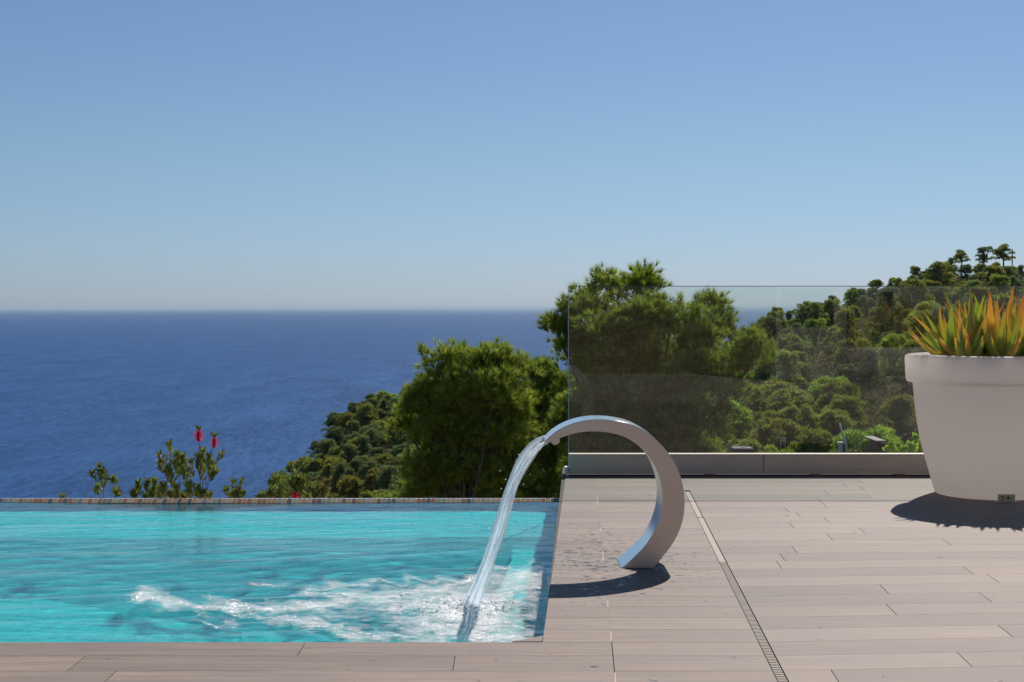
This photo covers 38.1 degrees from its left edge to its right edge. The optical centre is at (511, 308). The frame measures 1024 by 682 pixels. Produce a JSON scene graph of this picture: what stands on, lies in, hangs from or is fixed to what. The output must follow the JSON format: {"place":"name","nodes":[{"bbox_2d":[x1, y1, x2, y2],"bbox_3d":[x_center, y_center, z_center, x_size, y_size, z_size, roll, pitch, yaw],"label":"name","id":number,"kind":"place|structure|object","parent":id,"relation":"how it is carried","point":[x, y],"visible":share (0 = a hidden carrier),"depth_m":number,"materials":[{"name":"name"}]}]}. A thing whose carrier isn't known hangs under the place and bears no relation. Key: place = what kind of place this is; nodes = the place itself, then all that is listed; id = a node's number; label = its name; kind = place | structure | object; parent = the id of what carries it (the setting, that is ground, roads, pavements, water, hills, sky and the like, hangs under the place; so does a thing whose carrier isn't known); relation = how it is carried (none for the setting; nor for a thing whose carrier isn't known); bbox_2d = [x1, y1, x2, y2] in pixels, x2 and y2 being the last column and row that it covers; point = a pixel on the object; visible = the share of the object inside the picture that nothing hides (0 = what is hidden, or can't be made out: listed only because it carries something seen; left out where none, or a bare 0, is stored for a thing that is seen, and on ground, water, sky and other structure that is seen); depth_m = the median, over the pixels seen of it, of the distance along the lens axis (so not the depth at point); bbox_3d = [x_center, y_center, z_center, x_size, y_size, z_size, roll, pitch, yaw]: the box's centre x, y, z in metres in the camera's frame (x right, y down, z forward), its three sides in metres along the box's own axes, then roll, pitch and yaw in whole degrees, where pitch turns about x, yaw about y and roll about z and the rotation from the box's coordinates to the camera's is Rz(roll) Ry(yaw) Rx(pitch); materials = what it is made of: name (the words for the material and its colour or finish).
{"place":"outdoors","nodes":[
{"label":"outdoors","id":0,"kind":"place"},
{"bbox_2d":[87,461,123,497],"bbox_3d":[-3.080,1.329,11.293,0.250,0.321,0.352,0,0,-27],"label":"bottlebrush shrub","id":1,"kind":"object","parent":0,"point":[102,472],"visible":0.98,"depth_m":11.32,"materials":[{"name":"green plant"}]},
{"bbox_2d":[129,476,162,497],"bbox_3d":[-2.811,1.417,11.456,0.304,0.278,0.232,0,0,0],"label":"bottlebrush shrub","id":2,"kind":"object","parent":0,"point":[149,492],"visible":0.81,"depth_m":11.44,"materials":[{"name":"green plant"}]},
{"bbox_2d":[156,425,225,497],"bbox_3d":[-2.465,1.415,11.313,0.558,1.076,0.292,0,0,0],"label":"bottlebrush shrub","id":3,"kind":"object","parent":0,"point":[178,461],"visible":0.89,"depth_m":11.29,"materials":[{"name":"green plant"}]},
{"bbox_2d":[222,475,246,497],"bbox_3d":[-2.113,1.406,11.402,0.207,0.274,0.328,0,0,0],"label":"bottlebrush shrub","id":4,"kind":"object","parent":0,"point":[238,491],"visible":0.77,"depth_m":11.33,"materials":[{"name":"green plant"}]},
{"bbox_2d":[254,460,332,497],"bbox_3d":[-1.673,1.341,11.292,0.620,0.379,0.304,0,0,0],"label":"bottlebrush shrub","id":5,"kind":"object","parent":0,"point":[298,483],"visible":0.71,"depth_m":11.31,"materials":[{"name":"green plant"}]},
{"bbox_2d":[0,309,798,497],"bbox_3d":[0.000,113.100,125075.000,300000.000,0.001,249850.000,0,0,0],"label":"sea","id":6,"kind":"structure","parent":0,"point":[124,394],"depth_m":2398.62,"materials":[{"name":"liquid"}]},
{"bbox_2d":[0,476,1023,681],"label":"deck floor","id":7,"kind":"structure","parent":0,"point":[878,579],"depth_m":5.44,"materials":[{"name":"ceramic"}]},
{"bbox_2d":[544,415,684,567],"bbox_3d":[0.436,0.785,6.410,0.592,0.631,0.243,0,0,0],"label":"fountain spout","id":8,"kind":"object","parent":7,"relation":"on","point":[650,546],"visible":1,"depth_m":6.29,"materials":[{"name":"metal"}]},
{"bbox_2d":[685,492,787,681],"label":"slot drain","id":9,"kind":"object","parent":7,"relation":"on","point":[773,663],"visible":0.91,"depth_m":5.55,"materials":[{"name":"metal"}]},
{"bbox_2d":[905,352,1023,501],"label":"planter","id":10,"kind":"object","parent":7,"relation":"on","point":[969,410],"visible":0.93,"depth_m":8.44,"materials":[{"name":"white plastic"}]},
{"bbox_2d":[908,285,1023,355],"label":"aloe plant","id":11,"kind":"object","parent":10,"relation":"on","point":[980,333],"visible":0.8,"depth_m":8.65,"materials":[{"name":"green plant"}]},
{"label":"pool basin","id":12,"kind":"structure","parent":7,"relation":"in","visible":0},
{"bbox_2d":[0,501,558,642],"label":"pool water","id":13,"kind":"structure","parent":12,"relation":"in","point":[77,572],"depth_m":7.54,"materials":[{"name":"teal liquid"}]},
{"bbox_2d":[133,563,547,641],"bbox_3d":[-0.790,1.290,6.750,1.920,0.030,2.000,0,0,0],"label":"foam","id":14,"kind":"object","parent":13,"relation":"on","point":[468,621],"visible":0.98,"depth_m":6.42,"materials":[{"name":"white"}]},
{"bbox_2d":[397,594,534,616],"bbox_3d":[-0.174,0.955,6.427,0.665,0.814,0.507,0,0,0],"label":"water splash","id":15,"kind":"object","parent":13,"relation":"on","point":[465,603],"depth_m":6.40,"materials":[{"name":"white liquid"}]},
{"bbox_2d":[0,498,558,502],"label":"overflow edge","id":16,"kind":"object","parent":12,"relation":"attached to","point":[182,500],"visible":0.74,"depth_m":9.99,"materials":[{"name":"grey stone"}]},
{"bbox_2d":[0,0,1023,308],"label":"sky","id":17,"kind":"structure","parent":0,"point":[155,154],"materials":[{"name":"blue"}]},
{"bbox_2d":[339,282,1018,496],"bbox_3d":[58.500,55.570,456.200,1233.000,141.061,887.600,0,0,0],"label":"hillside terrain","id":18,"kind":"structure","parent":0,"point":[910,436],"depth_m":240.44,"materials":[{"name":"green plant"}]},
{"bbox_2d":[303,458,323,475],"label":"pine tree","id":19,"kind":"object","parent":18,"relation":"on","point":[315,465],"visible":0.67,"depth_m":329.27,"materials":[{"name":"green plant"}]},
{"bbox_2d":[315,439,335,469],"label":"pine tree","id":20,"kind":"object","parent":18,"relation":"on","point":[326,445],"visible":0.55,"depth_m":340.24,"materials":[{"name":"green plant"}]},
{"bbox_2d":[318,457,346,492],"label":"pine tree","id":21,"kind":"object","parent":18,"relation":"on","point":[326,471],"visible":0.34,"depth_m":294.55,"materials":[{"name":"green plant"}]},
{"bbox_2d":[320,412,344,435],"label":"pine tree","id":22,"kind":"object","parent":18,"relation":"on","point":[329,421],"visible":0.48,"depth_m":374.88,"materials":[{"name":"green plant"}]},
{"bbox_2d":[323,425,344,446],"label":"pine tree","id":23,"kind":"object","parent":18,"relation":"on","point":[335,433],"visible":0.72,"depth_m":363.96,"materials":[{"name":"green plant"}]},
{"bbox_2d":[330,461,353,490],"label":"pine tree","id":24,"kind":"object","parent":18,"relation":"on","point":[340,467],"visible":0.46,"depth_m":287.78,"materials":[{"name":"green plant"}]},
{"bbox_2d":[333,411,355,431],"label":"pine tree","id":25,"kind":"object","parent":18,"relation":"on","point":[346,416],"visible":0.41,"depth_m":371.59,"materials":[{"name":"green plant"}]},
{"bbox_2d":[337,443,357,463],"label":"pine tree","id":26,"kind":"object","parent":18,"relation":"on","point":[349,450],"visible":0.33,"depth_m":303.45,"materials":[{"name":"green plant"}]},
{"bbox_2d":[341,457,363,479],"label":"pine tree","id":27,"kind":"object","parent":18,"relation":"on","point":[354,464],"visible":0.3,"depth_m":283.57,"materials":[{"name":"green plant"}]},
{"bbox_2d":[336,474,370,497],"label":"pine tree","id":28,"kind":"object","parent":18,"relation":"on","point":[347,482],"visible":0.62,"depth_m":257.92,"materials":[{"name":"green plant"}]},
{"bbox_2d":[344,420,362,438],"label":"pine tree","id":29,"kind":"object","parent":18,"relation":"on","point":[355,426],"visible":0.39,"depth_m":355.59,"materials":[{"name":"green plant"}]},
{"bbox_2d":[352,434,371,458],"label":"pine tree","id":30,"kind":"object","parent":18,"relation":"on","point":[365,447],"visible":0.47,"depth_m":307.31,"materials":[{"name":"green plant"}]},
{"bbox_2d":[352,401,379,426],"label":"pine tree","id":31,"kind":"object","parent":18,"relation":"on","point":[368,413],"visible":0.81,"depth_m":367.63,"materials":[{"name":"green plant"}]},
{"bbox_2d":[357,460,380,480],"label":"pine tree","id":32,"kind":"object","parent":18,"relation":"on","point":[366,466],"visible":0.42,"depth_m":272.38,"materials":[{"name":"green plant"}]},
{"bbox_2d":[362,428,388,454],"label":"pine tree","id":33,"kind":"object","parent":18,"relation":"on","point":[374,434],"visible":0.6,"depth_m":318.34,"materials":[{"name":"green plant"}]},
{"bbox_2d":[367,397,383,420],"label":"pine tree","id":34,"kind":"object","parent":18,"relation":"on","point":[374,402],"visible":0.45,"depth_m":375.19,"materials":[{"name":"green plant"}]},
{"bbox_2d":[361,467,392,495],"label":"pine tree","id":35,"kind":"object","parent":18,"relation":"on","point":[371,480],"visible":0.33,"depth_m":256.14,"materials":[{"name":"green plant"}]},
{"bbox_2d":[371,452,393,466],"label":"pine tree","id":36,"kind":"object","parent":18,"relation":"on","point":[378,458],"visible":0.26,"depth_m":280.54,"materials":[{"name":"green plant"}]},
{"bbox_2d":[375,464,402,497],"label":"pine tree","id":37,"kind":"object","parent":18,"relation":"on","point":[387,472],"visible":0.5,"depth_m":244.56,"materials":[{"name":"green plant"}]},
{"bbox_2d":[389,442,410,456],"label":"pine tree","id":38,"kind":"object","parent":18,"relation":"on","point":[396,450],"visible":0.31,"depth_m":287.68,"materials":[{"name":"green plant"}]},
{"bbox_2d":[381,334,547,497],"bbox_3d":[-0.648,3.548,20.183,2.325,6.460,2.061,0,0,0],"label":"pine tree","id":39,"kind":"object","parent":18,"relation":"on","point":[462,420],"visible":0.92,"depth_m":19.93,"materials":[{"name":"green plant"}]},
{"bbox_2d":[502,353,576,497],"bbox_3d":[0.411,3.955,24.075,1.772,6.514,1.759,0,0,0],"label":"pine tree","id":40,"kind":"object","parent":18,"relation":"on","point":[549,384],"visible":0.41,"depth_m":23.82,"materials":[{"name":"green plant"}]},
{"bbox_2d":[533,257,777,473],"bbox_3d":[2.101,2.989,22.193,3.679,7.620,2.418,0,0,0],"label":"pine tree","id":41,"kind":"object","parent":18,"relation":"on","point":[666,407],"visible":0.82,"depth_m":21.70,"materials":[{"name":"green plant"}]},
{"bbox_2d":[300,277,1023,497],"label":"hillside scrub","id":42,"kind":"object","parent":18,"relation":"on","point":[821,368],"visible":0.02,"depth_m":197.91,"materials":[{"name":"green plant"}]},
{"bbox_2d":[706,399,754,451],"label":"pine tree","id":43,"kind":"object","parent":18,"relation":"on","point":[742,424],"visible":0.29,"depth_m":155.56,"materials":[{"name":"green plant"}]},
{"bbox_2d":[730,446,753,452],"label":"roof unit","id":44,"kind":"structure","parent":18,"relation":"on","point":[741,449],"depth_m":60.00,"materials":[{"name":"grey metal"}]},
{"bbox_2d":[722,437,764,452],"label":"pine tree","id":45,"kind":"object","parent":18,"relation":"on","point":[755,445],"visible":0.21,"depth_m":135.97,"materials":[{"name":"green plant"}]},
{"bbox_2d":[742,383,766,420],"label":"pine tree","id":46,"kind":"object","parent":18,"relation":"on","point":[756,394],"visible":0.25,"depth_m":181.63,"materials":[{"name":"green plant"}]},
{"bbox_2d":[738,348,781,405],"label":"pine tree","id":47,"kind":"object","parent":18,"relation":"on","point":[765,370],"visible":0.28,"depth_m":196.39,"materials":[{"name":"green plant"}]},
{"bbox_2d":[753,314,782,344],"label":"pine tree","id":48,"kind":"object","parent":18,"relation":"on","point":[770,325],"visible":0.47,"depth_m":337.31,"materials":[{"name":"green plant"}]},
{"bbox_2d":[753,408,784,444],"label":"pine tree","id":49,"kind":"object","parent":18,"relation":"on","point":[771,414],"visible":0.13,"depth_m":155.98,"materials":[{"name":"green plant"}]},
{"bbox_2d":[748,416,802,450],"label":"pine tree","id":50,"kind":"object","parent":18,"relation":"on","point":[768,430],"visible":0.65,"depth_m":138.90,"materials":[{"name":"green plant"}]},
{"bbox_2d":[757,443,794,452],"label":"pine tree","id":51,"kind":"object","parent":18,"relation":"on","point":[772,448],"visible":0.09,"depth_m":118.73,"materials":[{"name":"green plant"}]},
{"bbox_2d":[766,310,787,340],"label":"pine tree","id":52,"kind":"object","parent":18,"relation":"on","point":[779,314],"visible":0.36,"depth_m":357.83,"materials":[{"name":"green plant"}]},
{"bbox_2d":[755,378,809,415],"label":"pine tree","id":53,"kind":"object","parent":18,"relation":"on","point":[771,388],"visible":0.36,"depth_m":173.13,"materials":[{"name":"green plant"}]},
{"bbox_2d":[769,348,806,386],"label":"pine tree","id":54,"kind":"object","parent":18,"relation":"on","point":[789,365],"visible":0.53,"depth_m":190.35,"materials":[{"name":"green plant"}]},
{"bbox_2d":[773,333,807,365],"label":"pine tree","id":55,"kind":"object","parent":18,"relation":"on","point":[784,340],"visible":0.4,"depth_m":263.53,"materials":[{"name":"green plant"}]},
{"bbox_2d":[760,388,821,425],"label":"pine tree","id":56,"kind":"object","parent":18,"relation":"on","point":[776,401],"visible":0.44,"depth_m":163.71,"materials":[{"name":"green plant"}]},
{"bbox_2d":[778,341,810,366],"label":"pine tree","id":57,"kind":"object","parent":18,"relation":"on","point":[797,346],"visible":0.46,"depth_m":256.93,"materials":[{"name":"green plant"}]},
{"bbox_2d":[778,403,820,434],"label":"pine tree","id":58,"kind":"object","parent":18,"relation":"on","point":[805,412],"visible":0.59,"depth_m":150.61,"materials":[{"name":"green plant"}]},
{"bbox_2d":[790,322,812,361],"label":"pine tree","id":59,"kind":"object","parent":18,"relation":"on","point":[797,327],"visible":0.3,"depth_m":270.88,"materials":[{"name":"green plant"}]},
{"bbox_2d":[793,361,812,390],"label":"pine tree","id":60,"kind":"object","parent":18,"relation":"on","point":[806,369],"visible":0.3,"depth_m":208.52,"materials":[{"name":"green plant"}]},
{"bbox_2d":[790,301,829,325],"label":"pine tree","id":61,"kind":"object","parent":18,"relation":"on","point":[805,309],"visible":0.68,"depth_m":353.82,"materials":[{"name":"green plant"}]},
{"bbox_2d":[789,425,836,452],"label":"pine tree","id":62,"kind":"object","parent":18,"relation":"on","point":[818,440],"visible":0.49,"depth_m":123.58,"materials":[{"name":"green plant"}]},
{"bbox_2d":[802,317,826,346],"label":"pine tree","id":63,"kind":"object","parent":18,"relation":"on","point":[812,326],"visible":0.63,"depth_m":298.85,"materials":[{"name":"green plant"}]},
{"bbox_2d":[805,374,857,412],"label":"pine tree","id":64,"kind":"object","parent":18,"relation":"on","point":[814,392],"visible":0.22,"depth_m":173.47,"materials":[{"name":"green plant"}]},
{"bbox_2d":[821,298,842,324],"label":"pine tree","id":65,"kind":"object","parent":18,"relation":"on","point":[833,306],"visible":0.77,"depth_m":358.08,"materials":[{"name":"green plant"}]},
{"bbox_2d":[815,407,857,436],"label":"pine tree","id":66,"kind":"object","parent":18,"relation":"on","point":[836,417],"visible":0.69,"depth_m":147.79,"materials":[{"name":"green plant"}]},
{"bbox_2d":[811,377,863,422],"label":"pine tree","id":67,"kind":"object","parent":18,"relation":"on","point":[831,387],"visible":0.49,"depth_m":164.45,"materials":[{"name":"green plant"}]},
{"bbox_2d":[819,325,859,356],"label":"pine tree","id":68,"kind":"object","parent":18,"relation":"on","point":[832,330],"visible":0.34,"depth_m":258.12,"materials":[{"name":"green plant"}]},
{"bbox_2d":[818,393,868,429],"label":"pine tree","id":69,"kind":"object","parent":18,"relation":"on","point":[851,405],"visible":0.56,"depth_m":157.64,"materials":[{"name":"green plant"}]},
{"bbox_2d":[828,308,863,347],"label":"pine tree","id":70,"kind":"object","parent":18,"relation":"on","point":[845,315],"visible":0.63,"depth_m":241.33,"materials":[{"name":"green plant"}]},
{"bbox_2d":[831,363,865,386],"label":"pine tree","id":71,"kind":"object","parent":18,"relation":"on","point":[848,371],"visible":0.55,"depth_m":193.25,"materials":[{"name":"green plant"}]},
{"bbox_2d":[842,289,860,306],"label":"pine tree","id":72,"kind":"object","parent":18,"relation":"on","point":[850,298],"visible":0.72,"depth_m":407.90,"materials":[{"name":"green plant"}]},
{"bbox_2d":[829,337,876,376],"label":"pine tree","id":73,"kind":"object","parent":18,"relation":"on","point":[847,351],"visible":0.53,"depth_m":214.07,"materials":[{"name":"green plant"}]},
{"bbox_2d":[828,424,900,452],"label":"pine tree","id":74,"kind":"object","parent":18,"relation":"on","point":[855,439],"visible":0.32,"depth_m":108.16,"materials":[{"name":"green plant"}]},
{"bbox_2d":[857,295,876,317],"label":"pine tree","id":75,"kind":"object","parent":18,"relation":"on","point":[865,302],"visible":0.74,"depth_m":347.46,"materials":[{"name":"green plant"}]},
{"bbox_2d":[854,347,888,387],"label":"pine tree","id":76,"kind":"object","parent":18,"relation":"on","point":[870,368],"visible":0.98,"depth_m":194.72,"materials":[{"name":"green plant"}]},
{"bbox_2d":[863,436,885,452],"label":"shed","id":77,"kind":"structure","parent":18,"relation":"on","point":[876,444],"depth_m":100.42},
{"bbox_2d":[866,287,908,331],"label":"pine tree","id":78,"kind":"object","parent":18,"relation":"on","point":[886,296],"visible":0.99,"depth_m":274.07,"materials":[{"name":"green plant"}]},
{"bbox_2d":[876,332,910,378],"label":"pine tree","id":79,"kind":"object","parent":18,"relation":"on","point":[887,345],"visible":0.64,"depth_m":200.31,"materials":[{"name":"green plant"}]},
{"bbox_2d":[875,394,916,435],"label":"pine tree","id":80,"kind":"object","parent":18,"relation":"on","point":[904,405],"visible":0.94,"depth_m":151.03,"materials":[{"name":"green plant"}]},
{"bbox_2d":[903,310,923,338],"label":"pine tree","id":81,"kind":"object","parent":18,"relation":"on","point":[908,319],"visible":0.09,"depth_m":254.11,"materials":[{"name":"green plant"}]},
{"bbox_2d":[893,278,935,310],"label":"pine tree","id":82,"kind":"object","parent":18,"relation":"on","point":[918,295],"visible":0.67,"depth_m":287.39,"materials":[{"name":"green plant"}]},
{"bbox_2d":[895,336,935,380],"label":"pine tree","id":83,"kind":"object","parent":18,"relation":"on","point":[912,346],"visible":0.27,"depth_m":187.11,"materials":[{"name":"green plant"}]},
{"bbox_2d":[908,301,933,337],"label":"pine tree","id":84,"kind":"object","parent":18,"relation":"on","point":[923,306],"visible":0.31,"depth_m":243.84,"materials":[{"name":"green plant"}]},
{"bbox_2d":[905,309,938,348],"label":"pine tree","id":85,"kind":"object","parent":18,"relation":"on","point":[918,325],"visible":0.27,"depth_m":236.47,"materials":[{"name":"green plant"}]},
{"bbox_2d":[927,285,950,306],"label":"pine tree","id":86,"kind":"object","parent":18,"relation":"on","point":[938,294],"visible":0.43,"depth_m":296.90,"materials":[{"name":"green plant"}]},
{"bbox_2d":[921,261,958,288],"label":"pine tree","id":87,"kind":"object","parent":18,"relation":"on","point":[936,270],"visible":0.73,"depth_m":371.16,"materials":[{"name":"green plant"}]},
{"bbox_2d":[930,304,963,344],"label":"pine tree","id":88,"kind":"object","parent":18,"relation":"on","point":[943,309],"visible":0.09,"depth_m":192.78,"materials":[{"name":"green plant"}]},
{"bbox_2d":[950,283,967,310],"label":"pine tree","id":89,"kind":"object","parent":18,"relation":"on","point":[957,294],"visible":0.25,"depth_m":291.08,"materials":[{"name":"green plant"}]},
{"bbox_2d":[954,249,970,275],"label":"pine tree","id":90,"kind":"object","parent":18,"relation":"on","point":[961,254],"visible":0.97,"depth_m":445.48,"materials":[{"name":"green plant"}]},
{"bbox_2d":[956,263,973,279],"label":"pine tree","id":91,"kind":"object","parent":18,"relation":"on","point":[967,268],"visible":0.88,"depth_m":429.15,"materials":[{"name":"green plant"}]},
{"bbox_2d":[957,280,980,313],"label":"pine tree","id":92,"kind":"object","parent":18,"relation":"on","point":[972,283],"visible":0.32,"depth_m":283.51,"materials":[{"name":"green plant"}]},
{"bbox_2d":[961,285,989,318],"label":"pine tree","id":93,"kind":"object","parent":18,"relation":"on","point":[978,292],"visible":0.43,"depth_m":269.48,"materials":[{"name":"green plant"}]},
{"bbox_2d":[975,246,995,263],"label":"pine tree","id":94,"kind":"object","parent":18,"relation":"on","point":[982,255],"visible":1,"depth_m":438.81,"materials":[{"name":"green plant"}]},
{"bbox_2d":[977,263,1010,301],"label":"pine tree","id":95,"kind":"object","parent":18,"relation":"on","point":[992,269],"visible":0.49,"depth_m":329.18,"materials":[{"name":"green plant"}]},
{"bbox_2d":[984,273,1012,301],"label":"pine tree","id":96,"kind":"object","parent":18,"relation":"on","point":[999,280],"visible":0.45,"depth_m":307.32,"materials":[{"name":"green plant"}]},
{"bbox_2d":[986,292,1021,317],"bbox_3d":[11.697,3.486,34.019,1.867,7.746,1.647,0,0,18],"label":"leafy tree","id":97,"kind":"object","parent":18,"relation":"on","point":[1003,298],"visible":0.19,"depth_m":33.70,"materials":[{"name":"green plant"}]},
{"bbox_2d":[992,243,1015,264],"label":"pine tree","id":98,"kind":"object","parent":18,"relation":"on","point":[1000,253],"visible":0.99,"depth_m":441.45,"materials":[{"name":"green plant"}]},
{"bbox_2d":[1003,266,1020,285],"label":"pine tree","id":99,"kind":"object","parent":18,"relation":"on","point":[1009,270],"visible":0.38,"depth_m":371.98,"materials":[{"name":"green plant"}]},
{"bbox_2d":[1008,275,1022,296],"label":"pine tree","id":100,"kind":"object","parent":18,"relation":"on","point":[1014,280],"visible":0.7,"depth_m":356.81,"materials":[{"name":"green plant"}]},
{"bbox_2d":[453,467,929,676],"bbox_3d":[-0.250,1.203,6.159,11.500,0.194,8.362,0,0,0],"label":"deck substrate","id":101,"kind":"object","parent":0,"point":[561,495],"visible":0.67,"depth_m":9.83,"materials":[{"name":"concrete"}]},
{"bbox_2d":[564,286,1023,475],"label":"glass balustrade","id":102,"kind":"object","parent":101,"relation":"on","point":[812,464],"visible":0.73,"depth_m":9.75,"materials":[{"name":"clear glass"}]},
{"bbox_2d":[882,432,922,452],"bbox_3d":[2.921,1.017,10.869,0.405,0.242,0.234,0,0,0],"label":"leafy shrub","id":103,"kind":"object","parent":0,"point":[914,446],"visible":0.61,"depth_m":10.85,"materials":[{"name":"green plant"}]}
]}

